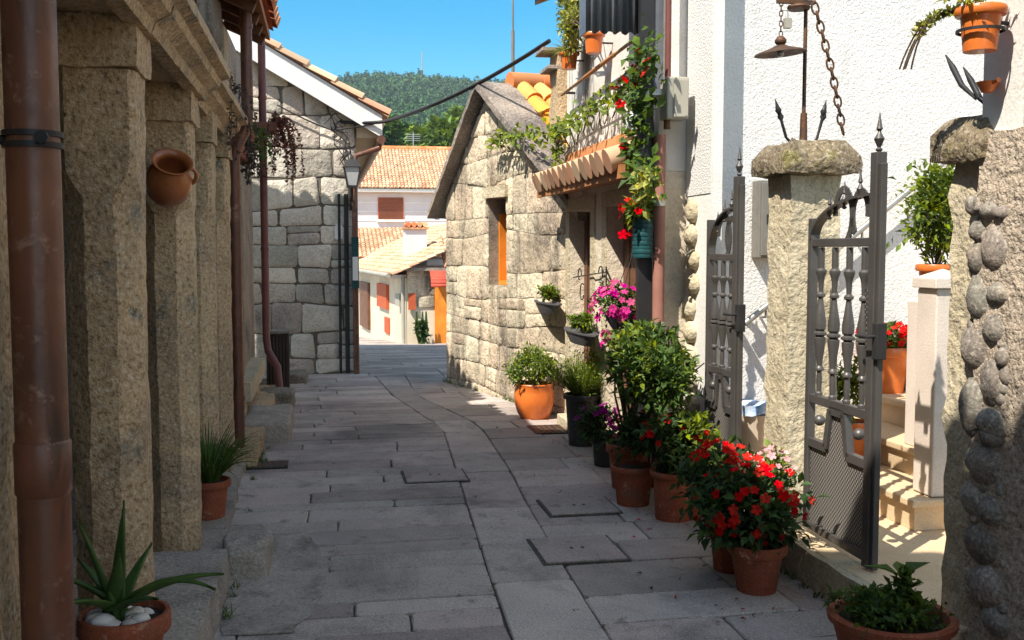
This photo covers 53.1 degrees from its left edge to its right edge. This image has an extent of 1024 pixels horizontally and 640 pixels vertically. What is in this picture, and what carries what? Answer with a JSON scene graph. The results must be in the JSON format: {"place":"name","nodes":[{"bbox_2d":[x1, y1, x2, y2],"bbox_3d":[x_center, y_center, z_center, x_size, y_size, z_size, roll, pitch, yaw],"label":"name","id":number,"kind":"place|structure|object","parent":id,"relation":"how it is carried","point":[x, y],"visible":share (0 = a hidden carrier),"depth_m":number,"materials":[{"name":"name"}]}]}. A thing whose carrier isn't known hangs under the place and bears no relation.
{"place":"outdoors","nodes":[
{"label":"outdoors","id":0,"kind":"place"},
{"bbox_2d":[269,0,566,81],"label":"sky","id":1,"kind":"structure","parent":0,"point":[470,38],"materials":[{"name":"blue"}]},
{"bbox_2d":[214,336,836,639],"bbox_3d":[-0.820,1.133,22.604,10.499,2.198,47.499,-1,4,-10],"label":"street paving","id":2,"kind":"structure","parent":0,"point":[415,552],"depth_m":5.84,"materials":[{"name":"stone"}]},
{"bbox_2d":[246,460,288,469],"bbox_3d":[-1.835,1.073,7.577,0.351,0.018,0.252,-1,4,-10],"label":"drain grate","id":3,"kind":"object","parent":2,"relation":"on","point":[279,464],"visible":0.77,"depth_m":7.52,"materials":[{"name":"black metal"}]},
{"bbox_2d":[245,404,294,442],"bbox_3d":[-2.140,0.960,9.007,0.433,0.337,1.050,-1,4,-10],"label":"stone step","id":4,"kind":"object","parent":2,"relation":"on","point":[277,421],"visible":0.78,"depth_m":8.60,"materials":[{"name":"stone"}]},
{"bbox_2d":[220,532,332,635],"bbox_3d":[-1.157,1.253,5.003,0.563,0.005,1.515,-1,4,-10],"label":"street cement","id":5,"kind":"object","parent":2,"relation":"on","point":[284,594],"visible":0.69,"depth_m":4.76,"materials":[{"name":"concrete"}]},
{"bbox_2d":[222,524,273,579],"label":"stone block","id":6,"kind":"structure","parent":5,"relation":"on","point":[249,548],"depth_m":4.99,"materials":[{"name":"stone"}]},
{"bbox_2d":[266,329,289,387],"bbox_3d":[-2.681,0.443,11.739,0.270,0.650,0.260,-1,4,-10],"label":"slatted bin","id":7,"kind":"object","parent":2,"relation":"on","point":[280,347],"visible":0.75,"depth_m":11.64,"materials":[{"name":"brown wood"}]},
{"bbox_2d":[261,387,295,405],"bbox_3d":[-2.423,0.854,10.569,0.377,0.311,0.536,-1,4,-10],"label":"stone step","id":8,"kind":"object","parent":2,"relation":"on","point":[284,395],"visible":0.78,"depth_m":10.40,"materials":[{"name":"stone"}]},
{"bbox_2d":[290,369,308,384],"bbox_3d":[-2.695,0.726,12.401,0.471,0.248,0.552,-1,4,-10],"label":"stone step","id":9,"kind":"object","parent":2,"relation":"on","point":[298,376],"visible":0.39,"depth_m":12.18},
{"bbox_2d":[413,311,429,343],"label":"cactus plant","id":10,"kind":"object","parent":2,"relation":"on","point":[421,325],"visible":0.97,"depth_m":27.91,"materials":[{"name":"green plant"}]},
{"bbox_2d":[400,468,469,483],"bbox_3d":[-0.544,1.097,7.209,0.451,0.022,0.397,-1,4,-10],"label":"access cover","id":11,"kind":"object","parent":2,"relation":"on","point":[459,475],"visible":1,"depth_m":7.15,"materials":[{"name":"stone"}]},
{"bbox_2d":[219,377,823,639],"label":"weeds","id":12,"kind":"object","parent":2,"relation":"on","point":[510,400],"visible":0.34,"depth_m":5.02,"materials":[{"name":"green plant"}]},
{"bbox_2d":[501,341,560,419],"bbox_3d":[0.198,0.567,9.700,0.641,0.725,0.636,-1,4,-10],"label":"orange pot","id":13,"kind":"object","parent":2,"relation":"on","point":[534,396],"visible":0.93,"depth_m":9.59,"materials":[{"name":"ceramic"}]},
{"bbox_2d":[527,424,567,434],"bbox_3d":[0.395,0.968,9.088,0.459,0.018,0.417,-1,4,-10],"label":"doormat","id":14,"kind":"object","parent":2,"relation":"on","point":[548,429],"visible":0.63,"depth_m":9.04,"materials":[{"name":"brown fabric"}]},
{"bbox_2d":[541,345,609,446],"bbox_3d":[0.596,0.611,8.363,0.728,0.823,0.698,4,6,45],"label":"black planter","id":15,"kind":"object","parent":2,"relation":"on","point":[581,383],"visible":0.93,"depth_m":8.28,"materials":[{"name":"plastic"}]},
{"bbox_2d":[526,535,631,565],"bbox_3d":[0.345,1.219,5.444,0.460,0.022,0.469,-1,4,-10],"label":"access cover","id":16,"kind":"object","parent":2,"relation":"on","point":[578,550],"visible":1,"depth_m":5.39,"materials":[{"name":"metal"}]},
{"bbox_2d":[536,496,623,517],"bbox_3d":[0.414,1.156,6.356,0.455,0.022,0.415,-1,4,-10],"label":"access cover","id":17,"kind":"object","parent":2,"relation":"on","point":[577,507],"visible":1,"depth_m":6.30,"materials":[{"name":"stone"}]},
{"bbox_2d":[571,402,621,466],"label":"petunia pot","id":18,"kind":"object","parent":2,"relation":"on","point":[600,452],"visible":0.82,"depth_m":7.52,"materials":[{"name":"plastic"}]},
{"bbox_2d":[532,0,687,461],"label":"building wall","id":19,"kind":"structure","parent":2,"relation":"on","point":[586,176],"depth_m":8.09,"materials":[{"name":"beige paint"}]},
{"bbox_2d":[545,116,566,166],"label":"creeper","id":20,"kind":"object","parent":19,"relation":"attached to","point":[556,152],"visible":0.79,"depth_m":9.25,"materials":[{"name":"green plant"}]},
{"bbox_2d":[484,75,629,152],"bbox_3d":[0.412,-1.699,8.961,0.405,0.402,3.966,-1,4,-15],"label":"creeper","id":21,"kind":"object","parent":19,"relation":"attached to","point":[562,127],"visible":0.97,"depth_m":8.93,"materials":[{"name":"green plant"}]},
{"bbox_2d":[542,38,584,70],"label":"hanging pot","id":22,"kind":"object","parent":19,"relation":"attached to","point":[566,65],"visible":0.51,"depth_m":8.70,"materials":[{"name":"ceramic"}]},
{"bbox_2d":[564,310,598,346],"bbox_3d":[0.612,0.053,8.384,0.338,0.276,0.934,-1,4,-10],"label":"wall planter","id":23,"kind":"object","parent":19,"relation":"attached to","point":[580,331],"visible":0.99,"depth_m":8.31,"materials":[{"name":"grey stone"}]},
{"bbox_2d":[555,0,612,63],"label":"hanging pot","id":24,"kind":"object","parent":19,"relation":"attached to","point":[568,24],"visible":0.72,"depth_m":8.39,"materials":[{"name":"ceramic"}]},
{"bbox_2d":[584,212,589,365],"bbox_3d":[0.749,-0.039,8.991,0.068,1.822,0.734,-1,4,-10],"label":"door","id":25,"kind":"structure","parent":19,"relation":"in","point":[587,222],"depth_m":9.22,"materials":[{"name":"brown wood"}]},
{"bbox_2d":[573,266,606,299],"bbox_3d":[0.660,-0.300,8.534,0.055,0.319,1.085,-1,4,-10],"label":"scroll bracket","id":26,"kind":"object","parent":19,"relation":"attached to","point":[602,272],"visible":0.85,"depth_m":8.22,"materials":[{"name":"black metal"}]},
{"bbox_2d":[563,74,624,155],"bbox_3d":[0.646,-1.641,8.352,0.060,0.433,1.916,-1,4,-10],"label":"bare vine","id":27,"kind":"object","parent":19,"relation":"attached to","point":[592,120],"visible":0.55,"depth_m":8.38,"materials":[{"name":"brown plant"}]},
{"bbox_2d":[560,35,637,96],"bbox_3d":[0.700,-1.971,8.042,0.117,0.090,2.354,-1,4,-10],"label":"awning rod","id":28,"kind":"object","parent":19,"relation":"attached to","point":[603,63],"visible":0.73,"depth_m":7.94,"materials":[{"name":"wood"}]},
{"bbox_2d":[579,0,637,36],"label":"balcony screen","id":29,"kind":"object","parent":19,"relation":"attached to","point":[615,17],"visible":0.93,"depth_m":6.84,"materials":[{"name":"grey metal"}]},
{"bbox_2d":[587,247,635,346],"bbox_3d":[0.735,-0.175,7.331,0.394,0.778,0.572,-1,4,-10],"label":"pink hanging basket","id":30,"kind":"object","parent":19,"relation":"hanging from","point":[614,315],"visible":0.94,"depth_m":7.25,"materials":[{"name":"plastic"}]},
{"bbox_2d":[622,211,635,420],"bbox_3d":[0.987,0.051,7.696,0.068,1.822,0.894,-1,4,-10],"label":"door","id":31,"kind":"structure","parent":19,"relation":"in","point":[627,246],"depth_m":7.96,"materials":[{"name":"brown wood"}]},
{"bbox_2d":[608,12,666,238],"bbox_3d":[0.831,-1.245,6.726,0.323,1.424,0.924,0,4,-2],"label":"mandevilla","id":32,"kind":"object","parent":19,"relation":"attached to","point":[636,97],"visible":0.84,"depth_m":6.60,"materials":[{"name":"green plant"}]},
{"bbox_2d":[629,162,663,220],"bbox_3d":[0.810,-0.823,6.483,0.194,0.396,0.319,-2,5,-29],"label":"creeper","id":33,"kind":"object","parent":32,"relation":"attached to","point":[644,181],"visible":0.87,"depth_m":6.43,"materials":[{"name":"green plant"}]},
{"bbox_2d":[618,195,656,257],"bbox_3d":[0.852,-0.689,6.799,0.306,0.551,0.318,-1,4,-10],"label":"teal basket","id":34,"kind":"object","parent":19,"relation":"hanging from","point":[642,235],"visible":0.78,"depth_m":6.73,"materials":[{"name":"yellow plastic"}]},
{"bbox_2d":[636,0,663,461],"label":"drainpipe","id":35,"kind":"object","parent":19,"relation":"attached to","point":[653,14],"visible":0.36,"depth_m":6.76,"materials":[{"name":"brown metal"}]},
{"bbox_2d":[598,406,664,507],"bbox_3d":[0.793,0.844,6.466,0.434,0.621,0.363,-2,5,-32],"label":"flower pot","id":36,"kind":"object","parent":2,"relation":"on","point":[633,480],"visible":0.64,"depth_m":6.37,"materials":[{"name":"ceramic"}]},
{"bbox_2d":[595,318,704,488],"bbox_3d":[0.823,0.575,6.439,0.679,1.161,1.064,-2,5,-31],"label":"potted shrub","id":37,"kind":"object","parent":2,"relation":"on","point":[668,369],"visible":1,"depth_m":6.27,"materials":[{"name":"green plant"}]},
{"bbox_2d":[631,406,711,522],"bbox_3d":[0.956,0.838,6.089,0.480,0.684,0.519,-1,4,-10],"label":"flower pot","id":38,"kind":"object","parent":2,"relation":"on","point":[666,508],"visible":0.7,"depth_m":6.00,"materials":[{"name":"ceramic"}]},
{"bbox_2d":[659,406,723,520],"bbox_3d":[1.052,0.842,6.068,0.409,0.679,0.442,0,4,3],"label":"leafy pot","id":39,"kind":"object","parent":2,"relation":"on","point":[698,426],"visible":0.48,"depth_m":5.98,"materials":[{"name":"ceramic"}]},
{"bbox_2d":[665,434,780,573],"bbox_3d":[1.058,0.901,5.069,0.584,0.700,0.497,-1,4,-10],"label":"flower pot","id":40,"kind":"object","parent":2,"relation":"on","point":[722,560],"visible":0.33,"depth_m":5.05,"materials":[{"name":"ceramic"}]},
{"bbox_2d":[679,452,829,595],"bbox_3d":[1.121,0.953,4.806,0.627,0.633,0.576,3,5,40],"label":"flower pot","id":41,"kind":"object","parent":2,"relation":"on","point":[757,542],"visible":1,"depth_m":4.72,"materials":[{"name":"ceramic"}]},
{"bbox_2d":[744,438,797,511],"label":"pink flower pot","id":42,"kind":"object","parent":2,"relation":"on","point":[774,460],"visible":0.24,"depth_m":5.08,"materials":[{"name":"plant"}]},
{"bbox_2d":[703,504,869,601],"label":"gate sill","id":43,"kind":"structure","parent":2,"relation":"on","point":[810,567],"depth_m":4.76,"materials":[{"name":"stone"}]},
{"bbox_2d":[704,147,745,469],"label":"iron gate","id":44,"kind":"structure","parent":43,"relation":"on","point":[723,405],"depth_m":6.11,"materials":[{"name":"metal"}]},
{"bbox_2d":[751,138,862,521],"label":"gate pillar","id":45,"kind":"structure","parent":2,"relation":"on","point":[803,177],"depth_m":5.32,"materials":[{"name":"stone"}]},
{"bbox_2d":[775,0,826,141],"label":"lamp bracket","id":46,"kind":"object","parent":45,"relation":"on","point":[799,6],"visible":0.88,"depth_m":5.34,"materials":[{"name":"metal"}]},
{"bbox_2d":[754,3,806,58],"bbox_3d":[1.396,-1.551,5.311,0.269,0.373,0.270,-1,4,-10],"label":"hanging lamp","id":47,"kind":"object","parent":46,"relation":"hanging from","point":[780,49],"visible":1,"depth_m":5.31,"materials":[{"name":"metal"}]},
{"bbox_2d":[811,1,844,135],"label":"iron chain","id":48,"kind":"object","parent":46,"relation":"hanging from","point":[833,78],"visible":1,"depth_m":5.34,"materials":[{"name":"metal"}]},
{"bbox_2d":[783,269,966,639],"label":"courtyard stairs","id":49,"kind":"structure","parent":2,"relation":"on","point":[913,459],"depth_m":5.21,"materials":[{"name":"stone"}]},
{"bbox_2d":[741,414,764,461],"bbox_3d":[1.574,0.785,6.561,0.260,0.385,0.260,-1,4,-10],"label":"storage bin","id":50,"kind":"object","parent":49,"relation":"on","point":[753,431],"visible":0.16,"depth_m":6.45,"materials":[{"name":"beige"}]},
{"bbox_2d":[742,399,765,416],"bbox_3d":[1.576,0.559,6.542,0.272,0.096,0.252,-1,4,-10],"label":"folded cloth","id":51,"kind":"object","parent":50,"relation":"on","point":[751,408],"visible":0.51,"depth_m":6.43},
{"bbox_2d":[802,113,887,570],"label":"iron gate","id":52,"kind":"structure","parent":49,"relation":"on","point":[846,479],"depth_m":4.72,"materials":[{"name":"metal"}]},
{"bbox_2d":[837,353,865,455],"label":"step pot","id":53,"kind":"object","parent":49,"relation":"on","point":[856,422],"visible":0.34,"depth_m":6.05,"materials":[{"name":"ceramic"}]},
{"bbox_2d":[853,320,906,393],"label":"step pot","id":54,"kind":"object","parent":49,"relation":"on","point":[894,371],"visible":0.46,"depth_m":6.59,"materials":[{"name":"ceramic"}]},
{"bbox_2d":[886,158,954,275],"bbox_3d":[2.336,-0.543,5.623,0.532,0.874,0.486,-1,4,-10],"label":"shrub pot","id":55,"kind":"object","parent":49,"relation":"on","point":[931,204],"visible":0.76,"depth_m":5.60,"materials":[{"name":"green plant"}]},
{"bbox_2d":[822,561,959,639],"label":"terracotta bowl","id":56,"kind":"object","parent":2,"relation":"on","point":[903,610],"visible":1,"depth_m":3.79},
{"bbox_2d":[929,115,993,626],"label":"gate pillar","id":57,"kind":"structure","parent":2,"relation":"on","point":[961,143],"depth_m":3.91,"materials":[{"name":"stone"}]},
{"bbox_3d":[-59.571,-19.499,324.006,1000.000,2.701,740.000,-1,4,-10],"label":"ground","id":58,"kind":"structure","parent":0,"visible":0},
{"bbox_2d":[0,0,247,639],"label":"arcade house","id":59,"kind":"structure","parent":58,"relation":"on","point":[149,289],"depth_m":3.69,"materials":[{"name":"stone"}]},
{"bbox_2d":[0,0,75,639],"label":"drainpipe","id":60,"kind":"object","parent":59,"relation":"attached to","point":[31,138],"visible":1,"depth_m":2.20,"materials":[{"name":"brown metal"}]},
{"bbox_2d":[74,500,223,639],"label":"aloe pot","id":61,"kind":"object","parent":59,"relation":"on","point":[121,610],"visible":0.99,"depth_m":3.26,"materials":[{"name":"ceramic"}]},
{"bbox_2d":[146,149,198,206],"bbox_3d":[-1.611,-0.666,4.804,0.288,0.272,0.222,4,5,43],"label":"clay jug","id":62,"kind":"object","parent":59,"relation":"attached to","point":[170,181],"visible":0.99,"depth_m":4.76,"materials":[{"name":"orange ceramic"}]},
{"bbox_2d":[200,413,275,520],"bbox_3d":[-1.722,0.840,5.831,0.750,0.577,0.769,-1,4,-10],"label":"grass pot","id":63,"kind":"object","parent":59,"relation":"on","point":[216,464],"depth_m":5.78,"materials":[{"name":"ceramic"}]},
{"bbox_2d":[226,73,262,161],"bbox_3d":[-1.733,-1.288,6.583,0.247,0.501,0.971,-1,4,-10],"label":"trailing plant","id":64,"kind":"object","parent":59,"relation":"hanging from","point":[234,88],"visible":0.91,"depth_m":6.65,"materials":[{"name":"brown plant"}]},
{"bbox_2d":[62,0,280,466],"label":"terrace house","id":65,"kind":"structure","parent":58,"relation":"on","point":[266,17],"depth_m":8.24,"materials":[{"name":"stone"}]},
{"bbox_2d":[230,8,252,447],"bbox_3d":[-1.964,-0.583,7.466,0.198,3.330,0.098,-1,4,-10],"label":"drainpipe","id":66,"kind":"object","parent":65,"relation":"attached to","point":[245,28],"visible":0.74,"depth_m":7.42,"materials":[{"name":"metal"}]},
{"bbox_2d":[241,192,244,368],"bbox_3d":[-2.513,-0.333,9.492,0.013,1.850,0.380,-1,4,-10],"label":"door","id":67,"kind":"structure","parent":65,"relation":"in","point":[241,192],"depth_m":9.64,"materials":[{"name":"brown wood"}]},
{"bbox_2d":[232,132,265,184],"bbox_3d":[-2.097,-1.279,8.112,0.329,0.422,0.950,-1,4,-10],"label":"trailing plant","id":68,"kind":"object","parent":65,"relation":"hanging from","point":[246,157],"visible":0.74,"depth_m":8.10,"materials":[{"name":"green plant"}]},
{"bbox_2d":[244,358,264,414],"bbox_3d":[-2.588,0.646,9.736,0.379,0.383,2.062,-1,4,-10],"label":"stone bench","id":69,"kind":"object","parent":65,"relation":"attached to","point":[254,371],"visible":0.34,"depth_m":9.43,"materials":[{"name":"stone"}]},
{"bbox_2d":[250,122,273,170],"bbox_3d":[-2.319,-1.561,9.274,0.318,0.456,0.849,-1,4,-10],"label":"trailing plant","id":70,"kind":"object","parent":65,"relation":"attached to","point":[259,134],"visible":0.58,"depth_m":9.14,"materials":[{"name":"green plant"}]},
{"bbox_2d":[257,41,282,386],"bbox_3d":[-2.700,-1.334,10.873,0.632,4.272,0.243,1,4,16],"label":"drainpipe","id":71,"kind":"object","parent":65,"relation":"attached to","point":[264,250],"visible":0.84,"depth_m":10.92,"materials":[{"name":"metal"}]},
{"bbox_2d":[252,110,305,185],"bbox_3d":[-2.505,-1.815,10.805,0.659,0.797,0.548,3,5,40],"label":"trailing plant","id":72,"kind":"object","parent":65,"relation":"hanging from","point":[272,125],"visible":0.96,"depth_m":10.75,"materials":[{"name":"red plant"}]},
{"bbox_2d":[222,19,391,374],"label":"rubble house","id":73,"kind":"structure","parent":58,"relation":"on","point":[303,264],"depth_m":13.05,"materials":[{"name":"stone"}]},
{"bbox_2d":[277,104,373,129],"bbox_3d":[-2.290,-2.555,12.920,1.319,0.311,0.127,0,4,-1],"label":"cable","id":74,"kind":"object","parent":73,"relation":"attached to","point":[323,126],"visible":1,"depth_m":12.92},
{"bbox_2d":[324,110,350,164],"bbox_3d":[-2.200,-2.294,12.974,0.356,0.727,0.059,-1,4,-10],"label":"cable tangle","id":75,"kind":"object","parent":73,"relation":"attached to","point":[335,126],"visible":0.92,"depth_m":12.97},
{"bbox_2d":[337,186,359,373],"bbox_3d":[-2.090,-0.601,13.100,0.258,2.625,0.156,-1,4,-10],"label":"drainpipe","id":76,"kind":"object","parent":73,"relation":"attached to","point":[355,258],"visible":0.9,"depth_m":13.12,"materials":[{"name":"black metal"}]},
{"bbox_2d":[343,156,360,209],"bbox_3d":[-2.019,-1.721,12.910,0.230,0.660,0.429,-1,4,-10],"label":"street lantern","id":77,"kind":"object","parent":73,"relation":"attached to","point":[351,167],"visible":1,"depth_m":12.73,"materials":[{"name":"black glass"}]},
{"bbox_2d":[370,126,392,188],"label":"leafy tree","id":78,"kind":"object","parent":58,"relation":"on","point":[387,135],"visible":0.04,"depth_m":60.87,"materials":[{"name":"green plant"}]},
{"bbox_2d":[384,115,403,188],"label":"leafy tree","id":79,"kind":"object","parent":58,"relation":"on","point":[395,126],"visible":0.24,"depth_m":64.45,"materials":[{"name":"green plant"}]},
{"bbox_2d":[359,223,445,343],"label":"cream far house","id":80,"kind":"structure","parent":58,"relation":"on","point":[382,295],"depth_m":32.43,"materials":[{"name":"white paint"}]},
{"bbox_2d":[359,281,370,329],"bbox_3d":[-5.359,-0.559,37.246,0.096,1.651,2.452,-1,4,-15],"label":"door","id":81,"kind":"structure","parent":80,"relation":"in","point":[364,287],"depth_m":36.84,"materials":[{"name":"brown wood"}]},
{"bbox_2d":[384,316,389,333],"bbox_3d":[-3.907,0.164,32.038,0.046,0.491,0.926,-1,4,-15],"label":"meter door","id":82,"kind":"structure","parent":80,"relation":"in","point":[386,320],"depth_m":31.97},
{"bbox_2d":[358,145,450,264],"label":"white far house","id":83,"kind":"structure","parent":58,"relation":"on","point":[384,215],"depth_m":43.62,"materials":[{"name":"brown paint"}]},
{"bbox_2d":[377,197,404,221],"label":"window","id":84,"kind":"structure","parent":83,"relation":"in","point":[390,209],"depth_m":43.50,"materials":[{"name":"brown wood"}]},
{"bbox_2d":[399,120,413,188],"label":"leafy tree","id":85,"kind":"object","parent":58,"relation":"on","point":[407,125],"visible":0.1,"depth_m":68.25,"materials":[{"name":"green plant"}]},
{"bbox_2d":[401,121,429,188],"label":"leafy tree","id":86,"kind":"object","parent":58,"relation":"on","point":[418,129],"visible":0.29,"depth_m":58.87,"materials":[{"name":"green plant"}]},
{"bbox_2d":[337,68,504,188],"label":"forest","id":87,"kind":"object","parent":58,"relation":"on","point":[398,94],"visible":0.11,"depth_m":345.99,"materials":[{"name":"green plant"}]},
{"bbox_2d":[403,235,446,343],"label":"house","id":88,"kind":"structure","parent":58,"relation":"on","point":[426,288],"depth_m":28.34,"materials":[{"name":"paint"}]},
{"bbox_2d":[401,222,428,265],"bbox_3d":[-2.982,-1.045,31.533,0.780,3.919,0.900,-1,4,-10],"label":"chimney stack","id":89,"kind":"object","parent":88,"relation":"on","point":[414,237],"visible":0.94,"depth_m":31.09,"materials":[{"name":"paint"}]},
{"bbox_2d":[435,287,446,342],"bbox_3d":[-1.934,-0.128,28.435,0.417,1.719,0.077,-1,4,-10],"label":"door","id":90,"kind":"structure","parent":88,"relation":"in","point":[440,292],"depth_m":28.39,"materials":[{"name":"orange wood"}]},
{"bbox_2d":[420,114,460,146],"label":"leafy tree","id":91,"kind":"object","parent":58,"relation":"on","point":[441,131],"visible":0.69,"depth_m":56.86,"materials":[{"name":"green plant"}]},
{"bbox_2d":[443,103,464,120],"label":"leafy tree","id":92,"kind":"object","parent":58,"relation":"on","point":[456,111],"visible":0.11,"depth_m":70.99,"materials":[{"name":"green plant"}]},
{"bbox_2d":[427,72,586,414],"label":"gable stone house","id":93,"kind":"structure","parent":58,"relation":"on","point":[505,241],"depth_m":11.07,"materials":[{"name":"stone"}]},
{"bbox_2d":[340,39,550,124],"bbox_3d":[-0.775,-2.602,11.562,0.390,0.461,4.015,-3,5,-39],"label":"cable","id":94,"kind":"object","parent":93,"relation":"attached to","point":[501,70],"visible":1,"depth_m":11.29,"materials":[{"name":"rubber"}]},
{"bbox_2d":[499,214,506,284],"bbox_3d":[-0.007,-0.767,11.098,0.135,0.772,0.415,-2,4,-26],"label":"window","id":95,"kind":"structure","parent":93,"relation":"in","point":[502,217],"depth_m":11.25,"materials":[{"name":"orange wood"}]},
{"bbox_2d":[511,0,514,71],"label":"antenna mast","id":96,"kind":"object","parent":93,"relation":"on","point":[512,47],"visible":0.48,"depth_m":12.59,"materials":[{"name":"metal"}]},
{"bbox_2d":[534,283,561,313],"bbox_3d":[0.393,-0.215,9.800,0.332,0.286,0.962,-1,4,-10],"label":"wall planter","id":97,"kind":"object","parent":93,"relation":"attached to","point":[548,292],"visible":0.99,"depth_m":9.75,"materials":[{"name":"grey stone"}]},
{"bbox_2d":[680,0,985,432],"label":"white stucco house","id":98,"kind":"structure","parent":58,"relation":"on","point":[736,88],"depth_m":6.68,"materials":[{"name":"paint"}]},
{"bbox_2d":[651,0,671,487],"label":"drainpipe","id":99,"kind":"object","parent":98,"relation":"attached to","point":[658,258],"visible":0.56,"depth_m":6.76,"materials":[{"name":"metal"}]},
{"bbox_2d":[660,77,688,129],"bbox_3d":[1.062,-1.412,6.689,0.150,0.330,0.164,-1,4,-10],"label":"meter box","id":100,"kind":"object","parent":98,"relation":"attached to","point":[674,107],"visible":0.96,"depth_m":6.62,"materials":[{"name":"metal"}]},
{"bbox_2d":[674,79,687,116],"bbox_3d":[1.093,-1.432,6.616,0.095,0.240,0.011,-1,4,-10],"label":"door","id":101,"kind":"structure","parent":100,"relation":"in","point":[680,85],"depth_m":6.61,"materials":[{"name":"metal"}]},
{"bbox_2d":[751,180,768,257],"bbox_3d":[1.665,-0.645,6.569,0.212,0.492,0.138,-1,4,-10],"label":"wall cabinet","id":102,"kind":"object","parent":98,"relation":"attached to","point":[760,209],"depth_m":6.51,"materials":[{"name":"grey paint"}]},
{"bbox_2d":[761,182,768,255],"bbox_3d":[1.673,-0.641,6.514,0.185,0.462,0.011,-1,4,-10],"label":"door","id":103,"kind":"structure","parent":102,"relation":"in","point":[765,199],"depth_m":6.50,"materials":[{"name":"grey paint"}]},
{"bbox_2d":[745,163,945,325],"bbox_3d":[2.362,-0.667,6.711,1.804,1.389,0.109,-1,4,-10],"label":"handrail","id":104,"kind":"object","parent":98,"relation":"attached to","point":[861,229],"visible":0.33,"depth_m":6.65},
{"bbox_2d":[958,0,1023,639],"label":"cobbled wall","id":105,"kind":"structure","parent":58,"relation":"on","point":[991,413],"depth_m":3.61,"materials":[{"name":"stone"}]},
{"bbox_2d":[899,0,1008,69],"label":"hanging pot","id":106,"kind":"object","parent":105,"relation":"attached to","point":[981,23],"visible":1,"depth_m":3.51,"materials":[{"name":"ceramic"}]},
{"bbox_2d":[945,55,982,103],"bbox_3d":[1.733,-0.917,3.911,0.024,0.240,0.271,-1,4,-10],"label":"wall hook","id":107,"kind":"object","parent":105,"relation":"attached to","point":[975,94],"depth_m":3.89,"materials":[{"name":"black metal"}]},
{"bbox_2d":[976,77,1000,92],"bbox_3d":[1.690,-0.827,3.624,0.080,0.047,0.101,-1,4,-10],"label":"clay scoop","id":108,"kind":"object","parent":105,"relation":"on","point":[987,86],"visible":1,"depth_m":3.61,"materials":[{"name":"ceramic"}]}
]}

